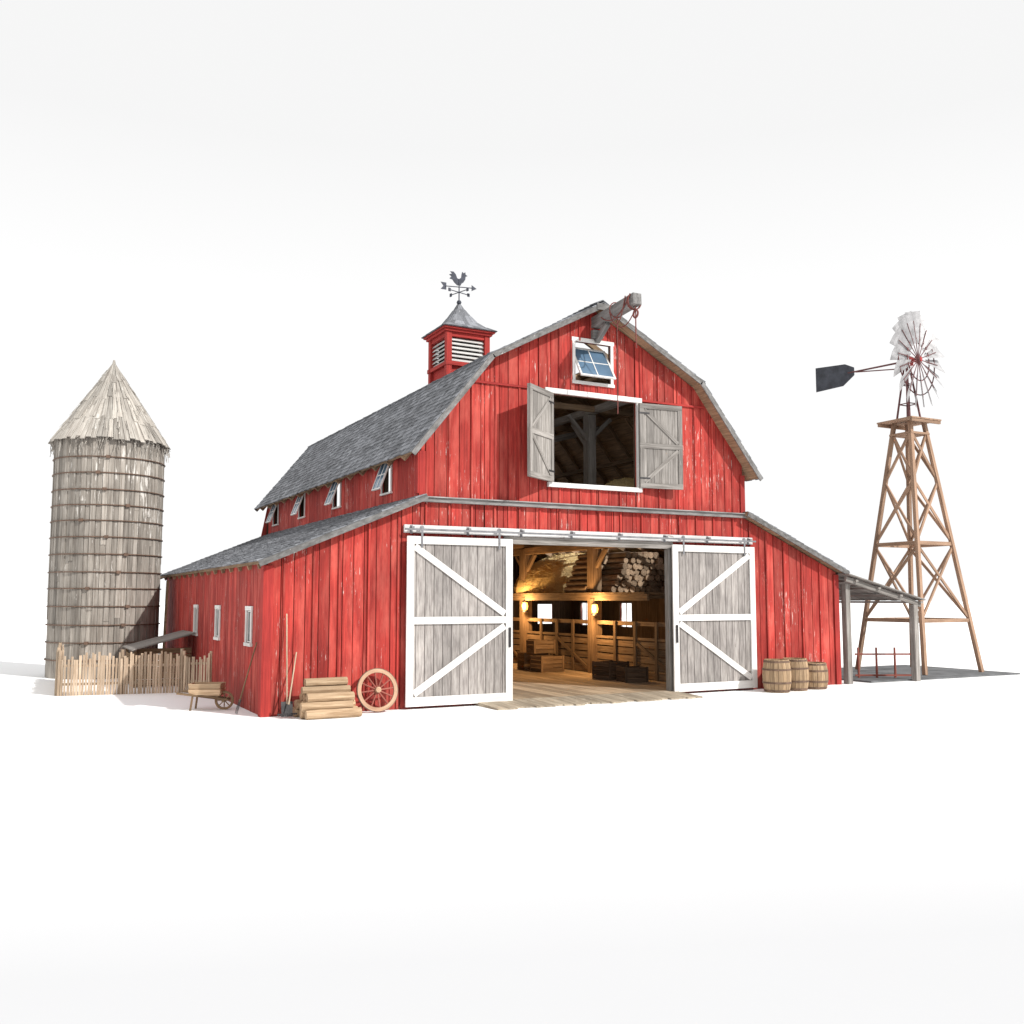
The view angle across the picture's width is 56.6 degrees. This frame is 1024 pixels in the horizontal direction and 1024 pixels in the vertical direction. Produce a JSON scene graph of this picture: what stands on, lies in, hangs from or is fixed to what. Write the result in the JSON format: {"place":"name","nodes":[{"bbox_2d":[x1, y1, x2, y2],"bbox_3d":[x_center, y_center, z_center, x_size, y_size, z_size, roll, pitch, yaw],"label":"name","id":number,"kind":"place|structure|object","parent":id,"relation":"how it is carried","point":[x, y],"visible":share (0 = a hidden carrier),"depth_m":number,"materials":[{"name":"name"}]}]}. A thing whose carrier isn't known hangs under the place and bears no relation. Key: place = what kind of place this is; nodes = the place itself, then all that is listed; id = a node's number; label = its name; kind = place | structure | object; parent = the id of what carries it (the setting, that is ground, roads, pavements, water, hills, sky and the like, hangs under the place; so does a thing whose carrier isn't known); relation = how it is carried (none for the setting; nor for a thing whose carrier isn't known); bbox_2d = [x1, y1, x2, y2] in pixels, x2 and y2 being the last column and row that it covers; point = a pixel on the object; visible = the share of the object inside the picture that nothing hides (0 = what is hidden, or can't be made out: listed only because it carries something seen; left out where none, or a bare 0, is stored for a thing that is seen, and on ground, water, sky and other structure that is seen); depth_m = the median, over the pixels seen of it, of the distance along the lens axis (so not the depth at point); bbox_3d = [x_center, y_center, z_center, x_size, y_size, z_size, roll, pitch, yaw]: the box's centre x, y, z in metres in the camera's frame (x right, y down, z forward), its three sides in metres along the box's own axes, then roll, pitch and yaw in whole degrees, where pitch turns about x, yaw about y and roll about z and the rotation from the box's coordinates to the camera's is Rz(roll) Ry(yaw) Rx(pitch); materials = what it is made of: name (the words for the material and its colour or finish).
{"place":"outdoors","nodes":[
{"label":"outdoors","id":0,"kind":"place"},
{"bbox_2d":[0,601,1023,1023],"bbox_3d":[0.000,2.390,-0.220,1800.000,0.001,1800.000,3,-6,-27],"label":"ground","id":1,"kind":"structure","parent":0,"point":[842,853],"depth_m":9.01,"materials":[{"name":"white"}]},
{"bbox_2d":[54,643,63,695],"bbox_3d":[-12.354,4.233,25.960,0.165,1.120,4.756,2,-6,-25],"label":"picket fence","id":2,"kind":"object","parent":1,"relation":"on","point":[60,647],"visible":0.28,"depth_m":23.82,"materials":[{"name":"beige wood"}]},
{"bbox_2d":[44,360,170,678],"bbox_3d":[-13.028,0.106,30.658,3.684,10.200,3.714,3,-6,-27],"label":"silo","id":3,"kind":"object","parent":1,"relation":"on","point":[110,449],"visible":0.94,"depth_m":29.27,"materials":[{"name":"wood"}]},
{"bbox_2d":[57,649,183,695],"bbox_3d":[-9.944,4.073,24.210,2.984,1.121,0.164,2,-6,-19],"label":"picket fence","id":4,"kind":"object","parent":1,"relation":"on","point":[76,685],"visible":0.99,"depth_m":24.12,"materials":[{"name":"beige wood"}]},
{"bbox_2d":[122,630,195,687],"bbox_3d":[-10.134,4.168,27.190,1.688,1.474,2.455,3,-6,-27],"label":"yard shelter","id":5,"kind":"object","parent":1,"relation":"on","point":[138,646],"visible":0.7,"depth_m":26.43,"materials":[{"name":"grey wood"}]},
{"bbox_2d":[162,581,168,672],"bbox_3d":[-11.132,3.704,30.469,0.119,3.010,0.765,1,-5,-12],"label":"wooden ladder","id":6,"kind":"object","parent":1,"relation":"on","point":[166,606],"visible":0.62,"depth_m":30.55,"materials":[{"name":"wood"}]},
{"bbox_2d":[180,651,211,692],"bbox_3d":[-8.159,4.135,24.586,0.868,1.064,0.164,-1,-5,11],"label":"picket fence","id":7,"kind":"object","parent":1,"relation":"on","point":[185,669],"visible":0.68,"depth_m":24.53,"materials":[{"name":"beige wood"}]},
{"bbox_2d":[176,682,233,710],"bbox_3d":[-6.677,4.033,20.780,1.170,0.579,0.576,0,-5,-4],"label":"wheelbarrow","id":8,"kind":"object","parent":1,"relation":"on","point":[213,690],"visible":1,"depth_m":20.59,"materials":[{"name":"brown wood"}]},
{"bbox_2d":[235,642,256,713],"bbox_3d":[-5.593,3.472,19.874,0.456,1.484,0.190,-1,-5,9],"label":"pitchfork","id":9,"kind":"object","parent":1,"relation":"on","point":[239,700],"visible":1,"depth_m":19.89,"materials":[{"name":"wood"}]},
{"bbox_2d":[281,614,292,716],"bbox_3d":[-4.642,3.133,19.521,0.240,2.072,0.364,3,-6,-27],"label":"shovel","id":10,"kind":"object","parent":1,"relation":"on","point":[284,706],"visible":1,"depth_m":19.37,"materials":[{"name":"beige wood"}]},
{"bbox_2d":[277,652,297,716],"bbox_3d":[-4.452,3.502,19.360,0.345,1.244,0.752,-2,-6,17],"label":"garden rake","id":11,"kind":"object","parent":1,"relation":"on","point":[287,713],"visible":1,"depth_m":19.32,"materials":[{"name":"beige wood"}]},
{"bbox_2d":[293,707,299,716],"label":"split log","id":12,"kind":"object","parent":1,"relation":"on","point":[295,710],"visible":0.12,"depth_m":19.40,"materials":[{"name":"brown wood"}]},
{"bbox_2d":[299,706,357,718],"bbox_3d":[-3.728,4.086,19.389,1.183,0.192,0.192,3,-6,-27],"label":"split log","id":13,"kind":"object","parent":1,"relation":"on","point":[301,715],"visible":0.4,"depth_m":19.09,"materials":[{"name":"brown wood"}]},
{"bbox_2d":[304,707,361,719],"bbox_3d":[-3.612,4.078,19.236,1.149,0.186,0.188,3,-6,-27],"label":"split log","id":14,"kind":"object","parent":1,"relation":"on","point":[332,713],"visible":1,"depth_m":19.16,"materials":[{"name":"brown wood"}]},
{"bbox_2d":[300,700,353,711],"bbox_3d":[-3.757,3.933,19.278,1.073,0.174,0.177,3,-6,-27],"label":"split log","id":15,"kind":"object","parent":14,"relation":"on","point":[304,707],"visible":1,"depth_m":19.20,"materials":[{"name":"brown wood"}]},
{"bbox_2d":[356,668,397,711],"bbox_3d":[-2.876,3.804,20.305,0.922,0.918,0.222,3,-6,-27],"label":"wagon wheel","id":16,"kind":"object","parent":1,"relation":"on","point":[377,689],"visible":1,"depth_m":20.27,"materials":[{"name":"beige wood"}]},
{"bbox_2d":[160,271,849,716],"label":"barn","id":17,"kind":"structure","parent":1,"relation":"on","point":[474,475],"depth_m":23.76,"materials":[{"name":"red paint"}]},
{"bbox_2d":[193,605,198,635],"bbox_3d":[-8.934,3.057,26.871,0.098,0.870,0.640,3,-6,-27],"label":"window","id":18,"kind":"structure","parent":17,"relation":"in","point":[195,615],"depth_m":27.01,"materials":[{"name":"white paint"}]},
{"bbox_2d":[213,605,220,639],"bbox_3d":[-7.428,2.793,24.003,0.098,0.870,0.640,3,-6,-27],"label":"window","id":19,"kind":"structure","parent":17,"relation":"in","point":[217,607],"depth_m":24.10,"materials":[{"name":"white paint"}]},
{"bbox_2d":[243,606,252,646],"bbox_3d":[-5.761,2.501,20.826,0.098,0.870,0.640,3,-6,-27],"label":"window","id":20,"kind":"structure","parent":17,"relation":"in","point":[248,627],"depth_m":20.91,"materials":[{"name":"white paint"}]},
{"bbox_2d":[265,504,278,525],"bbox_3d":[-8.364,0.010,33.116,0.311,0.930,0.750,3,-6,-27],"label":"window","id":21,"kind":"structure","parent":17,"relation":"in","point":[271,514],"depth_m":33.01,"materials":[{"name":"white paint"}]},
{"bbox_2d":[291,492,305,518],"bbox_3d":[-6.788,-0.266,30.115,0.311,0.930,0.750,3,-6,-27],"label":"window","id":22,"kind":"structure","parent":17,"relation":"in","point":[296,508],"depth_m":30.01,"materials":[{"name":"white paint"}]},
{"bbox_2d":[324,481,340,509],"bbox_3d":[-5.074,-0.566,26.850,0.311,0.930,0.750,3,-6,-27],"label":"window","id":23,"kind":"structure","parent":17,"relation":"in","point":[330,497],"depth_m":26.80,"materials":[{"name":"white paint"}]},
{"bbox_2d":[371,463,392,495],"bbox_3d":[-3.198,-0.894,23.276,0.311,0.930,0.750,3,-6,-27],"label":"window","id":24,"kind":"structure","parent":17,"relation":"in","point":[378,484],"depth_m":23.20,"materials":[{"name":"white paint"}]},
{"bbox_2d":[405,526,512,706],"bbox_3d":[-1.164,2.327,21.498,2.630,3.979,0.160,3,-6,-27],"label":"sliding door","id":25,"kind":"structure","parent":17,"relation":"in","point":[459,591],"depth_m":21.47,"materials":[{"name":"grey wood"}]},
{"bbox_2d":[513,617,519,661],"bbox_3d":[-0.374,4.785,35.795,0.150,1.660,3.340,3,-6,-27],"label":"stall fence","id":26,"kind":"object","parent":17,"relation":"on","point":[516,641],"visible":0.06,"depth_m":34.74,"materials":[{"name":"brown wood"}]},
{"bbox_2d":[521,597,527,611],"bbox_3d":[0.458,3.298,33.874,0.239,0.530,0.348,0,-5,-1],"label":"lantern","id":27,"kind":"object","parent":17,"relation":"hanging from","point":[525,606],"visible":1,"depth_m":33.74,"materials":[{"name":"glass"}]},
{"bbox_2d":[517,652,549,669],"bbox_3d":[0.718,4.962,31.763,0.910,0.560,0.636,2,-6,-22],"label":"crate","id":28,"kind":"object","parent":17,"relation":"on","point":[523,660],"visible":0.45,"depth_m":31.48,"materials":[{"name":"brown wood"}]},
{"bbox_2d":[526,639,555,653],"bbox_3d":[0.951,4.423,31.255,0.810,0.430,0.536,3,-6,-27],"label":"crate","id":29,"kind":"object","parent":28,"relation":"on","point":[540,646],"visible":1,"depth_m":31.07,"materials":[{"name":"brown wood"}]},
{"bbox_2d":[530,654,563,671],"bbox_3d":[1.139,4.894,30.743,0.910,0.510,0.636,3,-6,-33],"label":"crate","id":30,"kind":"object","parent":17,"relation":"on","point":[547,663],"visible":1,"depth_m":30.51,"materials":[{"name":"brown wood"}]},
{"bbox_2d":[513,552,583,592],"bbox_3d":[2.343,2.243,34.504,4.052,1.609,5.948,3,-6,-27],"label":"hay heap","id":31,"kind":"object","parent":17,"relation":"on","point":[551,574],"visible":0.45,"depth_m":33.41,"materials":[{"name":"plant"}]},
{"bbox_2d":[527,618,587,670],"bbox_3d":[1.548,4.449,32.133,0.150,1.660,4.240,3,-6,-27],"label":"stall fence","id":32,"kind":"object","parent":17,"relation":"on","point":[572,652],"visible":0.66,"depth_m":31.47,"materials":[{"name":"brown wood"}]},
{"bbox_2d":[564,586,586,592],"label":"stacked log","id":33,"kind":"object","parent":17,"relation":"on","point":[577,589],"visible":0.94,"depth_m":30.91,"materials":[{"name":"brown wood"}]},
{"bbox_2d":[566,581,586,586],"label":"stacked log","id":34,"kind":"object","parent":33,"relation":"on","point":[575,583],"visible":0.77,"depth_m":31.10,"materials":[{"name":"brown wood"}]},
{"bbox_2d":[569,575,586,580],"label":"stacked log","id":35,"kind":"object","parent":34,"relation":"on","point":[578,578],"visible":0.6,"depth_m":31.15,"materials":[{"name":"brown wood"}]},
{"bbox_2d":[571,570,586,575],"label":"stacked log","id":36,"kind":"object","parent":35,"relation":"on","point":[579,573],"visible":0.6,"depth_m":31.30,"materials":[{"name":"brown wood"}]},
{"bbox_2d":[572,564,586,570],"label":"stacked log","id":37,"kind":"object","parent":36,"relation":"on","point":[579,567],"visible":0.48,"depth_m":31.43,"materials":[{"name":"brown wood"}]},
{"bbox_2d":[575,559,586,564],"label":"stacked log","id":38,"kind":"object","parent":37,"relation":"on","point":[581,562],"visible":0.47,"depth_m":31.57,"materials":[{"name":"brown wood"}]},
{"bbox_2d":[578,554,586,559],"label":"stacked log","id":39,"kind":"object","parent":38,"relation":"on","point":[582,556],"visible":0.4,"depth_m":31.67,"materials":[{"name":"brown wood"}]},
{"bbox_2d":[582,603,586,624],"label":"window","id":40,"kind":"structure","parent":17,"relation":"in","point":[582,603],"depth_m":39.30,"materials":[{"name":"white paint"}]},
{"bbox_2d":[590,598,597,614],"bbox_3d":[2.590,2.975,29.810,0.239,0.530,0.348,0,-5,-1],"label":"lantern","id":41,"kind":"object","parent":17,"relation":"hanging from","point":[594,608],"visible":1,"depth_m":29.68,"materials":[{"name":"glass"}]},
{"bbox_2d":[572,336,615,387],"bbox_3d":[2.036,-3.758,23.908,1.250,1.180,0.553,3,-6,-27],"label":"window","id":42,"kind":"structure","parent":17,"relation":"in","point":[589,362],"depth_m":23.88,"materials":[{"name":"white paint"}]},
{"bbox_2d":[602,586,615,591],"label":"stacked log","id":43,"kind":"object","parent":17,"relation":"on","point":[608,588],"visible":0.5,"depth_m":29.97,"materials":[{"name":"brown wood"}]},
{"bbox_2d":[602,581,618,585],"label":"stacked log","id":44,"kind":"object","parent":43,"relation":"on","point":[610,583],"visible":0.58,"depth_m":30.07,"materials":[{"name":"brown wood"}]},
{"bbox_2d":[602,574,621,580],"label":"stacked log","id":45,"kind":"object","parent":44,"relation":"on","point":[612,577],"visible":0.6,"depth_m":30.17,"materials":[{"name":"brown wood"}]},
{"bbox_2d":[602,569,625,574],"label":"stacked log","id":46,"kind":"object","parent":45,"relation":"on","point":[615,572],"visible":0.68,"depth_m":30.23,"materials":[{"name":"brown wood"}]},
{"bbox_2d":[603,563,627,569],"bbox_3d":[3.272,1.762,30.574,0.212,0.212,1.332,12,-10,-26],"label":"stacked log","id":47,"kind":"object","parent":46,"relation":"on","point":[616,566],"visible":0.74,"depth_m":30.31,"materials":[{"name":"brown wood"}]},
{"bbox_2d":[607,558,627,563],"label":"stacked log","id":48,"kind":"object","parent":47,"relation":"on","point":[617,560],"visible":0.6,"depth_m":30.43,"materials":[{"name":"brown wood"}]},
{"bbox_2d":[608,551,630,558],"bbox_3d":[3.381,1.416,30.787,0.216,0.216,1.361,-3,-3,-28],"label":"stacked log","id":49,"kind":"object","parent":48,"relation":"on","point":[627,554],"visible":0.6,"depth_m":30.46,"materials":[{"name":"brown wood"}]},
{"bbox_2d":[592,660,628,679],"bbox_3d":[2.891,4.626,27.835,0.810,0.510,0.736,4,-7,-39],"label":"crate","id":50,"kind":"object","parent":17,"relation":"on","point":[605,670],"visible":0.76,"depth_m":27.59,"materials":[{"name":"brown wood"}]},
{"bbox_2d":[604,477,633,486],"bbox_3d":[3.283,-0.278,26.903,2.452,1.423,2.208,3,-6,-27],"label":"hay heap","id":51,"kind":"object","parent":17,"relation":"on","point":[626,482],"visible":0.15,"depth_m":26.50,"materials":[{"name":"plant"}]},
{"bbox_2d":[615,586,623,591],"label":"stacked log","id":52,"kind":"object","parent":17,"relation":"on","point":[619,588],"visible":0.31,"depth_m":29.90,"materials":[{"name":"brown wood"}]},
{"bbox_2d":[619,580,626,585],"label":"stacked log","id":53,"kind":"object","parent":52,"relation":"on","point":[622,582],"visible":0.42,"depth_m":29.91,"materials":[{"name":"brown wood"}]},
{"bbox_2d":[622,575,629,580],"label":"stacked log","id":54,"kind":"object","parent":53,"relation":"on","point":[625,577],"visible":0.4,"depth_m":29.94,"materials":[{"name":"brown wood"}]},
{"bbox_2d":[625,569,630,574],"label":"stacked log","id":55,"kind":"object","parent":54,"relation":"on","point":[628,571],"visible":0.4,"depth_m":30.04,"materials":[{"name":"brown wood"}]},
{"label":"stacked log","id":56,"kind":"object","parent":55,"relation":"on","visible":0},
{"bbox_2d":[627,558,634,562],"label":"stacked log","id":57,"kind":"object","parent":56,"relation":"on","point":[631,560],"visible":0.4,"depth_m":30.15,"materials":[{"name":"brown wood"}]},
{"bbox_2d":[630,552,637,557],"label":"stacked log","id":58,"kind":"object","parent":57,"relation":"on","point":[634,554],"visible":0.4,"depth_m":30.22,"materials":[{"name":"brown wood"}]},
{"bbox_2d":[621,603,626,626],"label":"window","id":59,"kind":"structure","parent":17,"relation":"in","point":[621,603],"depth_m":36.74,"materials":[{"name":"white paint"}]},
{"bbox_2d":[596,620,665,680],"bbox_3d":[3.679,4.076,28.073,0.150,1.660,4.240,3,-6,-27],"label":"stall fence","id":60,"kind":"object","parent":17,"relation":"on","point":[657,661],"visible":0.57,"depth_m":28.00,"materials":[{"name":"brown wood"}]},
{"bbox_2d":[628,586,634,591],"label":"stacked log","id":61,"kind":"object","parent":17,"relation":"on","point":[631,588],"visible":0.34,"depth_m":30.05,"materials":[{"name":"brown wood"}]},
{"bbox_2d":[631,580,636,586],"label":"stacked log","id":62,"kind":"object","parent":61,"relation":"on","point":[634,583],"visible":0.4,"depth_m":30.15,"materials":[{"name":"brown wood"}]},
{"bbox_2d":[631,575,638,580],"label":"stacked log","id":63,"kind":"object","parent":62,"relation":"on","point":[635,577],"visible":0.4,"depth_m":30.19,"materials":[{"name":"brown wood"}]},
{"bbox_2d":[616,665,648,682],"bbox_3d":[3.401,4.577,26.861,0.710,0.430,0.636,2,-5,-16],"label":"crate","id":64,"kind":"object","parent":17,"relation":"on","point":[637,673],"visible":1,"depth_m":26.63,"materials":[{"name":"brown wood"}]},
{"bbox_2d":[641,586,651,591],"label":"stacked log","id":65,"kind":"object","parent":17,"relation":"on","point":[648,588],"visible":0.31,"depth_m":30.33,"materials":[{"name":"brown wood"}]},
{"bbox_2d":[646,581,653,586],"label":"stacked log","id":66,"kind":"object","parent":65,"relation":"on","point":[650,583],"visible":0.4,"depth_m":30.39,"materials":[{"name":"brown wood"}]},
{"bbox_2d":[671,536,757,691],"bbox_3d":[5.314,2.637,24.871,2.730,3.979,0.160,3,-6,-27],"label":"sliding door","id":67,"kind":"structure","parent":17,"relation":"in","point":[714,639],"depth_m":24.84,"materials":[{"name":"grey wood"}]},
{"bbox_2d":[762,659,791,692],"bbox_3d":[6.901,4.263,24.761,0.743,0.840,0.744,3,-6,-27],"label":"barrel","id":68,"kind":"object","parent":1,"relation":"on","point":[776,675],"visible":1,"depth_m":24.47,"materials":[{"name":"brown wood"}]},
{"bbox_2d":[783,657,808,690],"bbox_3d":[7.523,4.309,25.253,0.724,0.840,0.724,3,-6,-27],"label":"barrel","id":69,"kind":"object","parent":1,"relation":"on","point":[799,673],"visible":0.72,"depth_m":24.94,"materials":[{"name":"brown wood"}]},
{"bbox_2d":[808,662,828,689],"bbox_3d":[8.168,4.420,25.695,0.743,0.700,0.743,3,-6,-27],"label":"barrel","id":70,"kind":"object","parent":1,"relation":"on","point":[818,676],"visible":0.65,"depth_m":25.38,"materials":[{"name":"brown wood"}]},
{"bbox_2d":[836,573,925,683],"bbox_3d":[9.704,3.567,29.781,3.128,3.147,5.250,3,-6,-27],"label":"open shelter","id":71,"kind":"object","parent":1,"relation":"on","point":[854,589],"visible":0.43,"depth_m":27.93,"materials":[{"name":"grey wood"}]},
{"bbox_2d":[841,665,1019,682],"bbox_3d":[12.288,5.223,30.873,6.701,0.048,4.450,3,-6,-27],"label":"plank pad","id":72,"kind":"object","parent":1,"relation":"on","point":[940,673],"visible":0.69,"depth_m":30.26,"materials":[{"name":"grey wood"}]},
{"bbox_2d":[855,647,911,677],"bbox_3d":[11.278,4.571,28.705,1.847,0.950,0.085,0,-5,-1],"label":"tie rail","id":73,"kind":"object","parent":72,"relation":"on","point":[895,674],"visible":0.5,"depth_m":28.68,"materials":[{"name":"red wood"}]},
{"bbox_2d":[816,311,983,674],"bbox_3d":[13.032,-0.658,32.868,3.227,12.055,4.829,3,-6,-27],"label":"windmill","id":74,"kind":"object","parent":72,"relation":"on","point":[910,328],"visible":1,"depth_m":31.79,"materials":[{"name":"brown wood"}]},
{"bbox_2d":[0,0,1023,601],"label":"sky","id":75,"kind":"structure","parent":0,"point":[259,211],"materials":[{"name":"white"}]},
{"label":"stacked log","id":76,"kind":"object","parent":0,"visible":0},
{"bbox_2d":[642,552,648,558],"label":"stacked log","id":77,"kind":"object","parent":76,"relation":"on","point":[645,555],"visible":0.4,"depth_m":30.41,"materials":[{"name":"brown wood"}]},
{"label":"split log","id":78,"kind":"object","parent":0,"visible":0},
{"bbox_2d":[296,701,301,708],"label":"split log","id":79,"kind":"object","parent":78,"relation":"on","point":[298,704],"visible":0.12,"depth_m":19.35,"materials":[{"name":"brown wood"}]},
{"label":"split log","id":80,"kind":"object","parent":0,"visible":0},
{"bbox_2d":[305,691,354,702],"bbox_3d":[-3.714,3.792,19.427,0.981,0.211,0.206,3,-6,-27],"label":"split log","id":81,"kind":"object","parent":80,"relation":"on","point":[330,696],"visible":1,"depth_m":19.35,"materials":[{"name":"brown wood"}]},
{"bbox_2d":[301,685,350,694],"bbox_3d":[-3.815,3.646,19.491,1.003,0.154,0.179,3,-6,-27],"label":"split log","id":82,"kind":"object","parent":81,"relation":"on","point":[324,689],"visible":1,"depth_m":19.42,"materials":[{"name":"brown wood"}]},
{"bbox_2d":[304,677,347,686],"bbox_3d":[-3.837,3.503,19.597,0.886,0.175,0.187,3,-6,-27],"label":"split log","id":83,"kind":"object","parent":82,"relation":"on","point":[327,681],"visible":1,"depth_m":19.53,"materials":[{"name":"brown wood"}]},
{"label":"stacked log","id":84,"kind":"object","parent":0,"visible":0},
{"bbox_2d":[635,581,642,586],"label":"stacked log","id":85,"kind":"object","parent":84,"relation":"on","point":[639,583],"visible":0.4,"depth_m":30.21,"materials":[{"name":"brown wood"}]},
{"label":"stacked log","id":86,"kind":"object","parent":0,"visible":0},
{"bbox_2d":[643,575,650,580],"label":"stacked log","id":87,"kind":"object","parent":86,"relation":"on","point":[647,577],"visible":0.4,"depth_m":30.35,"materials":[{"name":"brown wood"}]},
{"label":"stacked log","id":88,"kind":"object","parent":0,"visible":0},
{"bbox_2d":[653,575,660,580],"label":"stacked log","id":89,"kind":"object","parent":88,"relation":"on","point":[657,577],"visible":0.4,"depth_m":30.59,"materials":[{"name":"brown wood"}]},
{"bbox_2d":[656,569,662,575],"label":"stacked log","id":90,"kind":"object","parent":89,"relation":"on","point":[659,572],"visible":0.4,"depth_m":30.65,"materials":[{"name":"brown wood"}]},
{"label":"stacked log","id":91,"kind":"object","parent":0,"visible":0},
{"bbox_2d":[639,569,646,575],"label":"stacked log","id":92,"kind":"object","parent":91,"relation":"on","point":[643,572],"visible":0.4,"depth_m":30.37,"materials":[{"name":"brown wood"}]},
{"bbox_2d":[642,563,648,569],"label":"stacked log","id":93,"kind":"object","parent":92,"relation":"on","point":[645,566],"visible":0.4,"depth_m":30.42,"materials":[{"name":"brown wood"}]},
{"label":"stacked log","id":94,"kind":"object","parent":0,"visible":0},
{"bbox_2d":[628,563,638,569],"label":"stacked log","id":95,"kind":"object","parent":94,"relation":"on","point":[635,566],"visible":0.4,"depth_m":30.21,"materials":[{"name":"brown wood"}]},
{"bbox_2d":[627,558,640,563],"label":"stacked log","id":96,"kind":"object","parent":95,"relation":"on","point":[637,560],"visible":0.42,"depth_m":30.23,"materials":[{"name":"brown wood"}]},
{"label":"stacked log","id":97,"kind":"object","parent":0,"visible":0},
{"bbox_2d":[648,564,654,569],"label":"stacked log","id":98,"kind":"object","parent":97,"relation":"on","point":[651,566],"visible":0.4,"depth_m":30.47,"materials":[{"name":"brown wood"}]},
{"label":"stacked log","id":99,"kind":"object","parent":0,"visible":0},
{"bbox_2d":[653,564,660,569],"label":"stacked log","id":100,"kind":"object","parent":99,"relation":"on","point":[657,566],"visible":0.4,"depth_m":30.55,"materials":[{"name":"brown wood"}]},
{"bbox_2d":[654,558,662,563],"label":"stacked log","id":101,"kind":"object","parent":100,"relation":"on","point":[658,560],"visible":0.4,"depth_m":30.62,"materials":[{"name":"brown wood"}]},
{"bbox_2d":[651,552,658,558],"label":"stacked log","id":102,"kind":"object","parent":101,"relation":"on","point":[656,555],"visible":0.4,"depth_m":30.62,"materials":[{"name":"brown wood"}]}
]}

